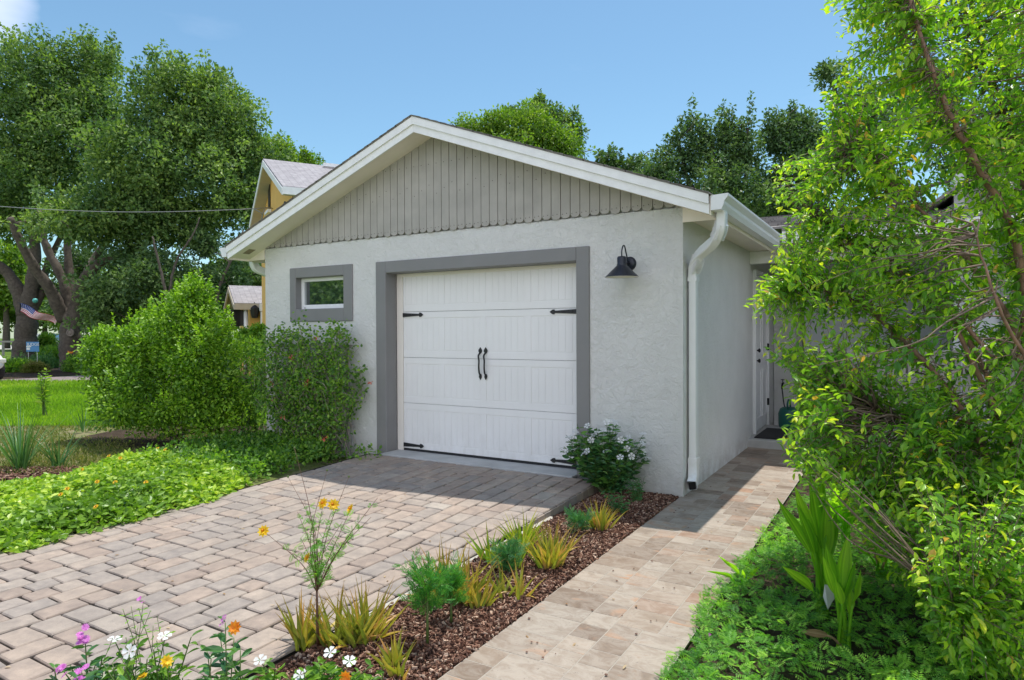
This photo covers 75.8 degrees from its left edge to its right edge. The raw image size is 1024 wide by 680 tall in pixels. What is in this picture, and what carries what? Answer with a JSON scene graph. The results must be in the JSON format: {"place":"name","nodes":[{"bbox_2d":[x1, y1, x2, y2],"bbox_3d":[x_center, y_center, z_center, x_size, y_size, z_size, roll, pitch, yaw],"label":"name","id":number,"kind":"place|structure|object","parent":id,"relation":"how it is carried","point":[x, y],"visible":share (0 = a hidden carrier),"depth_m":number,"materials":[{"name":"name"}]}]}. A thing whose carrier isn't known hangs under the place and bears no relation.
{"place":"outdoors","nodes":[
{"label":"outdoors","id":0,"kind":"place"},
{"bbox_2d":[1,375,91,383],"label":"neighbour driveway","id":1,"kind":"structure","parent":0,"point":[65,378],"depth_m":22.03,"materials":[{"name":"grey concrete"}]},
{"bbox_2d":[0,355,5,379],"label":"parked car","id":2,"kind":"object","parent":1,"relation":"on","point":[2,366],"visible":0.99,"depth_m":21.10,"materials":[{"name":"white paint"}]},
{"bbox_2d":[3,354,114,378],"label":"shrub bed soil","id":3,"kind":"object","parent":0,"point":[19,375],"visible":0.06,"depth_m":24.28,"materials":[{"name":"brown soil"}]},
{"bbox_2d":[3,357,31,371],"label":"border plant","id":4,"kind":"object","parent":3,"relation":"on","point":[12,365],"visible":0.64,"depth_m":25.71,"materials":[{"name":"green plant"}]},
{"bbox_2d":[5,350,58,367],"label":"border plant","id":5,"kind":"object","parent":3,"relation":"on","point":[51,360],"visible":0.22,"depth_m":28.81,"materials":[{"name":"green plant"}]},
{"bbox_2d":[26,342,38,358],"bbox_3d":[-19.510,0.669,26.801,0.536,1.193,0.024,0,1,0],"label":"yard sign","id":6,"kind":"object","parent":3,"relation":"on","point":[32,346],"visible":0.98,"depth_m":26.79,"materials":[{"name":"white paint"}]},
{"bbox_2d":[18,359,51,372],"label":"border plant","id":7,"kind":"object","parent":3,"relation":"on","point":[36,366],"visible":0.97,"depth_m":25.33,"materials":[{"name":"green plant"}]},
{"bbox_2d":[29,343,59,362],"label":"border plant","id":8,"kind":"object","parent":3,"relation":"on","point":[48,349],"visible":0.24,"depth_m":30.59,"materials":[{"name":"green plant"}]},
{"bbox_2d":[37,331,59,351],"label":"border plant","id":9,"kind":"object","parent":3,"relation":"on","point":[44,338],"visible":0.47,"depth_m":32.72,"materials":[{"name":"green plant"}]},
{"bbox_2d":[0,21,138,359],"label":"oak tree","id":10,"kind":"object","parent":3,"relation":"on","point":[39,110],"visible":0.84,"depth_m":31.11,"materials":[{"name":"green plant"}]},
{"bbox_2d":[18,302,56,322],"bbox_3d":[-22.491,-1.280,30.917,2.288,1.044,0.510,0,1,13],"label":"flag","id":11,"kind":"object","parent":10,"relation":"attached to","point":[29,311],"visible":0.98,"depth_m":30.81,"materials":[{"name":"multicoloured fabric"}]},
{"bbox_2d":[58,351,93,371],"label":"border plant","id":12,"kind":"object","parent":3,"relation":"on","point":[69,360],"visible":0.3,"depth_m":25.57,"materials":[{"name":"green plant"}]},
{"bbox_2d":[72,361,115,372],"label":"border plant","id":13,"kind":"object","parent":3,"relation":"on","point":[81,367],"visible":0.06,"depth_m":25.04,"materials":[{"name":"green plant"}]},
{"bbox_2d":[0,38,299,369],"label":"oak tree","id":14,"kind":"object","parent":3,"relation":"on","point":[205,129],"visible":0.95,"depth_m":26.27,"materials":[{"name":"green plant"}]},
{"bbox_2d":[0,453,591,679],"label":"driveway","id":15,"kind":"structure","parent":0,"point":[276,505],"depth_m":4.30,"materials":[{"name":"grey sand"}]},
{"bbox_2d":[522,485,600,530],"bbox_3d":[0.468,1.385,5.569,0.012,0.100,1.529,0,1,31],"label":"driveway edge","id":16,"kind":"object","parent":15,"relation":"on","point":[585,494],"visible":0.57,"depth_m":5.59,"materials":[{"name":"grey concrete"}]},
{"bbox_2d":[0,337,906,678],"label":"ground","id":17,"kind":"structure","parent":0,"point":[8,351],"depth_m":23.86,"materials":[{"name":"green plant"}]},
{"bbox_2d":[0,341,12,355],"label":"rail fence","id":18,"kind":"object","parent":17,"relation":"on","point":[3,348],"visible":0.9,"depth_m":44.97,"materials":[{"name":"white wood"}]},
{"bbox_2d":[0,311,15,332],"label":"tree","id":19,"kind":"object","parent":17,"relation":"on","point":[10,326],"visible":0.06,"depth_m":60.32,"materials":[{"name":"green plant"}]},
{"bbox_2d":[0,236,45,348],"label":"tree","id":20,"kind":"object","parent":17,"relation":"on","point":[11,257],"visible":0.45,"depth_m":57.35,"materials":[{"name":"green plant"}]},
{"bbox_2d":[0,273,58,333],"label":"tree","id":21,"kind":"object","parent":17,"relation":"on","point":[12,317],"visible":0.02,"depth_m":61.03,"materials":[{"name":"green plant"}]},
{"bbox_2d":[38,257,117,341],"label":"tree","id":22,"kind":"object","parent":17,"relation":"on","point":[47,308],"visible":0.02,"depth_m":53.97,"materials":[{"name":"green plant"}]},
{"bbox_2d":[44,663,124,679],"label":"flower plant","id":23,"kind":"object","parent":17,"relation":"on","point":[63,667],"visible":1,"depth_m":2.08,"materials":[{"name":"pink plant"}]},
{"bbox_2d":[59,623,138,679],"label":"flower plant","id":24,"kind":"object","parent":17,"relation":"on","point":[82,638],"visible":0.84,"depth_m":2.22,"materials":[{"name":"green plant"}]},
{"bbox_2d":[83,255,182,337],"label":"tree","id":25,"kind":"object","parent":17,"relation":"on","point":[123,314],"visible":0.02,"depth_m":48.44,"materials":[{"name":"green plant"}]},
{"bbox_2d":[0,379,266,426],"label":"lawn grass","id":26,"kind":"structure","parent":17,"relation":"on","point":[64,399],"depth_m":13.61,"materials":[{"name":"green plant"}]},
{"bbox_2d":[33,368,52,415],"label":"sapling","id":27,"kind":"object","parent":26,"relation":"on","point":[42,400],"visible":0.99,"depth_m":11.72,"materials":[{"name":"green plant"}]},
{"bbox_2d":[40,217,253,338],"bbox_3d":[-17.888,-1.877,28.450,15.052,5.962,6.247,0,1,31],"label":"tree","id":28,"kind":"object","parent":17,"relation":"on","point":[133,271],"visible":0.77,"depth_m":24.92,"materials":[{"name":"green plant"}]},
{"bbox_2d":[0,414,346,549],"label":"dirt patch","id":29,"kind":"object","parent":17,"relation":"on","point":[296,470],"depth_m":7.62,"materials":[{"name":"brown soil"}]},
{"bbox_2d":[25,423,93,465],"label":"strap leaf plant","id":30,"kind":"object","parent":29,"relation":"on","point":[58,462],"visible":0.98,"depth_m":7.37,"materials":[{"name":"green plant"}]},
{"bbox_2d":[57,401,97,430],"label":"strap leaf plant","id":31,"kind":"object","parent":29,"relation":"on","point":[81,426],"visible":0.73,"depth_m":9.96,"materials":[{"name":"green plant"}]},
{"bbox_2d":[0,410,206,474],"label":"thin weeds","id":32,"kind":"object","parent":29,"relation":"on","point":[86,460],"visible":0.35,"depth_m":8.57,"materials":[{"name":"green plant"}]},
{"bbox_2d":[0,447,253,552],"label":"ground cover","id":33,"kind":"object","parent":29,"relation":"on","point":[30,506],"visible":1,"depth_m":5.67,"materials":[{"name":"green plant"}]},
{"bbox_2d":[65,418,265,457],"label":"soil under shrub","id":34,"kind":"structure","parent":29,"relation":"on","point":[120,433],"depth_m":9.37,"materials":[{"name":"brown soil"}]},
{"bbox_2d":[66,268,257,442],"bbox_3d":[-4.809,0.207,8.926,2.963,2.406,1.662,0,1,31],"label":"shrub","id":35,"kind":"object","parent":34,"relation":"on","point":[179,361],"visible":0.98,"depth_m":8.62,"materials":[{"name":"green plant"}]},
{"bbox_2d":[235,335,267,436],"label":"shrub","id":36,"kind":"object","parent":34,"relation":"on","point":[250,422],"visible":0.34,"depth_m":9.10,"materials":[{"name":"green plant"}]},
{"label":"mulch patch","id":37,"kind":"structure","parent":29,"relation":"on","visible":0},
{"bbox_2d":[0,465,87,480],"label":"mulch chips","id":38,"kind":"object","parent":37,"relation":"on","point":[11,476],"visible":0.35,"depth_m":7.04,"materials":[{"name":"brown wood"}]},
{"bbox_2d":[0,402,76,468],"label":"strap leaf plant","id":39,"kind":"object","parent":38,"relation":"on","point":[20,457],"visible":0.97,"depth_m":7.24,"materials":[{"name":"green plant"}]},
{"bbox_2d":[155,255,253,339],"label":"tree","id":40,"kind":"object","parent":17,"relation":"on","point":[238,327],"depth_m":51.38,"materials":[{"name":"green plant"}]},
{"bbox_2d":[174,244,261,330],"bbox_3d":[-13.980,-1.980,32.480,7.214,5.677,4.285,0,1,31],"label":"tree","id":41,"kind":"object","parent":17,"relation":"on","point":[257,279],"visible":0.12,"depth_m":30.78,"materials":[{"name":"green plant"}]},
{"bbox_2d":[235,326,251,387],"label":"hedge","id":42,"kind":"object","parent":17,"relation":"on","point":[243,331],"visible":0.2,"depth_m":16.93,"materials":[{"name":"green plant"}]},
{"bbox_2d":[246,321,265,390],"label":"hedge","id":43,"kind":"object","parent":17,"relation":"on","point":[253,330],"visible":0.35,"depth_m":15.89,"materials":[{"name":"green plant"}]},
{"bbox_2d":[223,159,338,378],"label":"yellow house","id":44,"kind":"structure","parent":17,"relation":"on","point":[280,183],"depth_m":19.28,"materials":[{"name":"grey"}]},
{"bbox_2d":[0,206,272,218],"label":"service wire","id":45,"kind":"object","parent":44,"relation":"attached to","point":[164,211],"visible":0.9,"depth_m":17.45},
{"bbox_2d":[254,129,325,164],"bbox_3d":[-13.082,-5.603,37.911,4.809,13.337,4.980,-1,1,-25],"label":"tree","id":46,"kind":"object","parent":17,"relation":"on","point":[305,156],"visible":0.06,"depth_m":37.68,"materials":[{"name":"green plant"}]},
{"bbox_2d":[275,340,353,458],"bbox_3d":[-2.487,0.707,8.178,1.350,1.415,0.050,0,1,31],"label":"trellis","id":47,"kind":"object","parent":17,"relation":"on","point":[348,422],"visible":0.18,"depth_m":7.85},
{"bbox_2d":[135,309,381,480],"bbox_3d":[-3.169,0.523,7.733,3.378,1.769,1.566,0,1,31],"label":"climbing vine","id":48,"kind":"object","parent":47,"relation":"attached to","point":[304,427],"visible":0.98,"depth_m":7.78,"materials":[{"name":"green plant"}]},
{"bbox_2d":[333,516,552,631],"bbox_3d":[-0.261,1.447,4.257,0.067,0.034,2.350,0,1,31],"label":"concrete edging","id":49,"kind":"object","parent":17,"relation":"on","point":[471,559],"visible":0.1,"depth_m":3.79,"materials":[{"name":"grey concrete"}]},
{"bbox_2d":[254,489,678,679],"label":"mulch bed","id":50,"kind":"object","parent":17,"relation":"on","point":[282,662],"visible":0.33,"depth_m":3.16,"materials":[{"name":"brown wood"}]},
{"bbox_2d":[96,596,166,679],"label":"flower plant","id":51,"kind":"object","parent":50,"relation":"on","point":[134,627],"visible":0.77,"depth_m":2.32,"materials":[{"name":"green plant"}]},
{"bbox_2d":[101,638,191,679],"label":"flower plant","id":52,"kind":"object","parent":50,"relation":"on","point":[167,661],"visible":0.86,"depth_m":2.14,"materials":[{"name":"green plant"}]},
{"bbox_2d":[102,629,202,679],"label":"flower plant","id":53,"kind":"object","parent":50,"relation":"on","point":[159,675],"visible":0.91,"depth_m":2.20,"materials":[{"name":"green plant"}]},
{"bbox_2d":[196,614,258,679],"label":"flower plant","id":54,"kind":"object","parent":50,"relation":"on","point":[216,650],"visible":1,"depth_m":2.29,"materials":[{"name":"green plant"}]},
{"bbox_2d":[234,646,373,679],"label":"flower plant","id":55,"kind":"object","parent":50,"relation":"on","point":[316,671],"visible":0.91,"depth_m":2.45,"materials":[{"name":"green plant"}]},
{"bbox_2d":[275,589,344,651],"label":"aloe plant","id":56,"kind":"object","parent":50,"relation":"on","point":[303,635],"visible":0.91,"depth_m":3.10,"materials":[{"name":"green plant"}]},
{"bbox_2d":[257,447,377,645],"bbox_3d":[-0.868,0.974,3.070,0.580,0.962,0.264,0,1,11],"label":"cosmos plant","id":57,"kind":"object","parent":50,"relation":"on","point":[316,567],"visible":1,"depth_m":3.04,"materials":[{"name":"green plant"}]},
{"bbox_2d":[297,581,397,653],"bbox_3d":[-0.798,1.313,3.168,0.459,0.282,0.418,-1,1,-39],"label":"aloe plant","id":58,"kind":"object","parent":50,"relation":"on","point":[338,636],"visible":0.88,"depth_m":3.11,"materials":[{"name":"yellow plant"}]},
{"bbox_2d":[336,670,383,679],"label":"flower plant","id":59,"kind":"object","parent":50,"relation":"on","point":[345,675],"visible":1,"depth_m":2.31,"materials":[{"name":"orange plant"}]},
{"bbox_2d":[324,576,414,645],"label":"aloe plant","id":60,"kind":"object","parent":50,"relation":"on","point":[379,629],"visible":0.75,"depth_m":3.19,"materials":[{"name":"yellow plant"}]},
{"bbox_2d":[365,625,416,679],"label":"aloe plant","id":61,"kind":"object","parent":50,"relation":"on","point":[395,656],"visible":0.99,"depth_m":2.90,"materials":[{"name":"green plant"}]},
{"bbox_2d":[393,547,460,643],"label":"feathery plant","id":62,"kind":"object","parent":50,"relation":"on","point":[421,597],"visible":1,"depth_m":3.10,"materials":[{"name":"green plant"}]},
{"bbox_2d":[424,550,469,622],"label":"feathery plant","id":63,"kind":"object","parent":50,"relation":"on","point":[457,580],"visible":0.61,"depth_m":3.33,"materials":[{"name":"green plant"}]},
{"bbox_2d":[402,534,501,604],"bbox_3d":[-0.357,1.275,3.604,0.516,0.343,0.556,0,1,31],"label":"aloe plant","id":64,"kind":"object","parent":50,"relation":"on","point":[442,563],"visible":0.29,"depth_m":3.68,"materials":[{"name":"green plant"}]},
{"bbox_2d":[435,544,505,603],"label":"aloe plant","id":65,"kind":"object","parent":50,"relation":"on","point":[467,569],"visible":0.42,"depth_m":3.62,"materials":[{"name":"green plant"}]},
{"bbox_2d":[457,564,510,608],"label":"aloe plant","id":66,"kind":"object","parent":50,"relation":"on","point":[477,601],"visible":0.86,"depth_m":3.54,"materials":[{"name":"green plant"}]},
{"bbox_2d":[461,523,533,570],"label":"aloe plant","id":67,"kind":"object","parent":50,"relation":"on","point":[479,551],"visible":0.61,"depth_m":4.22,"materials":[{"name":"green plant"}]},
{"bbox_2d":[485,533,528,572],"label":"feathery plant","id":68,"kind":"object","parent":50,"relation":"on","point":[512,548],"visible":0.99,"depth_m":3.99,"materials":[{"name":"green plant"}]},
{"bbox_2d":[485,558,546,599],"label":"aloe plant","id":69,"kind":"object","parent":50,"relation":"on","point":[520,588],"visible":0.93,"depth_m":3.71,"materials":[{"name":"green plant"}]},
{"bbox_2d":[497,506,549,552],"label":"aloe plant","id":70,"kind":"object","parent":50,"relation":"on","point":[519,532],"visible":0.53,"depth_m":4.47,"materials":[{"name":"green plant"}]},
{"bbox_2d":[512,521,584,569],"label":"aloe plant","id":71,"kind":"object","parent":50,"relation":"on","point":[555,556],"visible":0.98,"depth_m":4.13,"materials":[{"name":"yellow plant"}]},
{"bbox_2d":[563,503,598,532],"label":"feathery plant","id":72,"kind":"object","parent":50,"relation":"on","point":[575,518],"visible":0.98,"depth_m":4.79,"materials":[{"name":"green plant"}]},
{"bbox_2d":[576,496,627,530],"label":"aloe plant","id":73,"kind":"object","parent":50,"relation":"on","point":[601,522],"visible":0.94,"depth_m":4.90,"materials":[{"name":"yellow plant"}]},
{"bbox_2d":[560,419,650,493],"bbox_3d":[0.837,1.059,6.006,0.835,0.705,0.546,0,1,31],"label":"flowering bush","id":74,"kind":"object","parent":50,"relation":"on","point":[606,466],"visible":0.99,"depth_m":5.93,"materials":[{"name":"green plant"}]},
{"bbox_2d":[598,485,642,513],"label":"plant","id":75,"kind":"object","parent":50,"relation":"on","point":[616,505],"visible":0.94,"depth_m":5.35,"materials":[{"name":"green plant"}]},
{"bbox_2d":[622,473,645,501],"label":"plant","id":76,"kind":"object","parent":50,"relation":"on","point":[634,494],"visible":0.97,"depth_m":5.70,"materials":[{"name":"green plant"}]},
{"bbox_2d":[381,449,577,477],"bbox_3d":[-0.357,1.360,7.108,2.430,0.118,0.440,0,1,31],"label":"garage apron","id":77,"kind":"object","parent":17,"relation":"on","point":[507,465],"visible":0.3,"depth_m":6.95,"materials":[{"name":"concrete"}]},
{"bbox_2d":[219,115,784,496],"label":"garage","id":78,"kind":"structure","parent":17,"relation":"on","point":[454,275],"depth_m":6.99,"materials":[{"name":"paint"}]},
{"bbox_2d":[290,264,352,321],"bbox_3d":[-2.349,-0.573,8.222,1.084,0.684,0.140,0,1,31],"label":"window","id":79,"kind":"structure","parent":78,"relation":"in","point":[326,292],"depth_m":8.23,"materials":[{"name":"grey paint"}]},
{"bbox_2d":[397,263,576,468],"bbox_3d":[-0.318,0.223,7.183,2.423,2.170,0.120,0,1,31],"label":"garage door","id":80,"kind":"structure","parent":78,"relation":"in","point":[491,405],"depth_m":7.15,"materials":[{"name":"paint"}]},
{"bbox_2d":[605,245,638,277],"bbox_3d":[1.006,-0.718,5.973,0.300,0.297,0.349,0,1,31],"label":"wall lamp","id":81,"kind":"object","parent":78,"relation":"attached to","point":[625,266],"visible":1,"depth_m":5.92,"materials":[{"name":"metal"}]},
{"bbox_2d":[496,88,589,160],"bbox_3d":[1.500,-5.064,28.984,3.744,12.027,3.756,-1,1,-35],"label":"tree","id":82,"kind":"object","parent":17,"relation":"on","point":[541,97],"visible":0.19,"depth_m":28.75,"materials":[{"name":"green plant"}]},
{"bbox_2d":[592,142,651,171],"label":"tree","id":83,"kind":"object","parent":17,"relation":"on","point":[632,164],"visible":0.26,"depth_m":26.68,"materials":[{"name":"green plant"}]},
{"bbox_2d":[634,90,796,216],"bbox_3d":[6.153,-3.550,21.133,4.775,8.896,3.840,-1,1,-21],"label":"oak tree","id":84,"kind":"object","parent":17,"relation":"on","point":[734,157],"visible":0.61,"depth_m":20.68,"materials":[{"name":"green plant"}]},
{"bbox_2d":[748,425,808,450],"bbox_3d":[3.855,1.318,8.763,1.125,0.125,1.500,0,1,31],"label":"landing","id":85,"kind":"object","parent":17,"relation":"on","point":[753,442],"visible":0.12,"depth_m":8.31,"materials":[{"name":"concrete"}]},
{"bbox_2d":[754,428,801,439],"bbox_3d":[3.596,1.248,8.723,0.570,0.015,0.930,0,1,31],"label":"door mat","id":86,"kind":"object","parent":85,"relation":"on","point":[772,433],"depth_m":8.65,"materials":[{"name":"black rubber"}]},
{"bbox_2d":[778,399,798,427],"bbox_3d":[3.986,1.044,9.277,0.287,0.404,0.535,0,1,-15],"label":"watering can","id":87,"kind":"object","parent":85,"relation":"on","point":[783,416],"visible":0.66,"depth_m":9.30,"materials":[{"name":"green plastic"}]},
{"bbox_2d":[747,99,831,216],"bbox_3d":[9.440,-3.602,21.931,3.390,8.942,2.742,0,1,5],"label":"oak tree","id":88,"kind":"object","parent":17,"relation":"on","point":[793,133],"visible":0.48,"depth_m":21.72,"materials":[{"name":"green plant"}]},
{"bbox_2d":[668,474,1020,679],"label":"bed soil","id":89,"kind":"structure","parent":17,"relation":"on","point":[855,648],"depth_m":3.26,"materials":[{"name":"brown soil"}]},
{"bbox_2d":[708,556,759,594],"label":"broad leaf plant","id":90,"kind":"object","parent":89,"relation":"on","point":[733,567],"visible":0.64,"depth_m":3.73,"materials":[{"name":"green plant"}]},
{"bbox_2d":[777,474,837,618],"bbox_3d":[1.548,1.057,3.370,0.507,0.770,0.165,-1,1,-44],"label":"broad leaf plant","id":91,"kind":"object","parent":89,"relation":"on","point":[815,531],"visible":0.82,"depth_m":3.36,"materials":[{"name":"green plant"}]},
{"bbox_2d":[823,585,834,608],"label":"flower","id":92,"kind":"object","parent":91,"relation":"attached to","point":[828,596],"visible":0.65,"depth_m":3.20,"materials":[{"name":"white plant"}]},
{"bbox_2d":[801,535,861,654],"bbox_3d":[1.470,1.175,2.994,0.366,0.548,0.110,-1,1,-31],"label":"broad leaf plant","id":93,"kind":"object","parent":89,"relation":"on","point":[840,578],"visible":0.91,"depth_m":3.03,"materials":[{"name":"green plant"}]},
{"bbox_2d":[654,474,1023,679],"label":"fern ground cover","id":94,"kind":"object","parent":89,"relation":"on","point":[768,551],"visible":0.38,"depth_m":3.06,"materials":[{"name":"green plant"}]},
{"bbox_2d":[828,482,855,548],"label":"broad leaf plant","id":95,"kind":"object","parent":89,"relation":"on","point":[845,525],"visible":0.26,"depth_m":4.29,"materials":[{"name":"green plant"}]},
{"bbox_2d":[857,536,889,580],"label":"broad leaf plant","id":96,"kind":"object","parent":89,"relation":"on","point":[877,564],"visible":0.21,"depth_m":3.89,"materials":[{"name":"green plant"}]},
{"bbox_2d":[744,0,1023,679],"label":"crape myrtle","id":97,"kind":"object","parent":89,"relation":"on","point":[968,577],"visible":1,"depth_m":3.28,"materials":[{"name":"green plant"}]},
{"bbox_2d":[750,163,1023,440],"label":"house","id":98,"kind":"structure","parent":17,"relation":"on","point":[766,394],"depth_m":9.26,"materials":[{"name":"paint"}]},
{"bbox_2d":[753,270,769,433],"bbox_3d":[3.518,0.156,9.224,0.077,2.200,1.060,0,1,31],"label":"door","id":99,"kind":"structure","parent":98,"relation":"in","point":[761,331],"depth_m":9.18,"materials":[{"name":"white paint"}]},
{"bbox_2d":[781,379,784,406],"bbox_3d":[4.117,0.851,9.970,0.069,0.504,0.324,0,1,13],"label":"water tap","id":100,"kind":"object","parent":98,"relation":"attached to","point":[782,391],"visible":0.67,"depth_m":9.99,"materials":[{"name":"black metal"}]},
{"bbox_2d":[1000,270,1019,338],"bbox_3d":[5.650,-0.205,7.364,0.300,1.290,0.039,0,1,31],"label":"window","id":101,"kind":"structure","parent":98,"relation":"in","point":[1001,293],"depth_m":7.40,"materials":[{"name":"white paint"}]},
{"bbox_2d":[806,51,1019,205],"bbox_3d":[9.107,-2.561,14.855,5.646,8.076,3.041,0,1,-7],"label":"oak tree","id":102,"kind":"object","parent":17,"relation":"on","point":[828,74],"visible":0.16,"depth_m":14.04,"materials":[{"name":"green plant"}]},
{"bbox_2d":[823,347,1016,466],"bbox_3d":[5.569,0.755,5.846,5.093,1.330,0.180,0,1,31],"label":"slat fence","id":103,"kind":"object","parent":17,"relation":"on","point":[908,369],"visible":0.07,"depth_m":6.55,"materials":[{"name":"wood"}]},
{"bbox_2d":[0,0,1022,337],"label":"sky","id":104,"kind":"structure","parent":0,"point":[334,76],"materials":[{"name":"blue"}]},
{"bbox_2d":[448,97,595,158],"bbox_3d":[0.647,-3.374,21.071,5.145,8.537,4.462,0,1,31],"label":"tree","id":105,"kind":"object","parent":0,"point":[536,132],"visible":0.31,"depth_m":20.52,"materials":[{"name":"green plant"}]},
{"bbox_2d":[438,447,803,679],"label":"stone path","id":106,"kind":"structure","parent":0,"point":[635,656],"depth_m":3.73,"materials":[{"name":"stone"}]},
{"bbox_2d":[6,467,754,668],"bbox_3d":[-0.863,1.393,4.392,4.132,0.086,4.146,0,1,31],"label":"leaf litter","id":107,"kind":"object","parent":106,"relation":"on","point":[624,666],"visible":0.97,"depth_m":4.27,"materials":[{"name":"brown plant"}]},
{"bbox_2d":[526,485,777,675],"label":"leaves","id":108,"kind":"object","parent":106,"relation":"on","point":[606,674],"visible":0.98,"depth_m":3.79,"materials":[{"name":"brown plant"}]}
]}

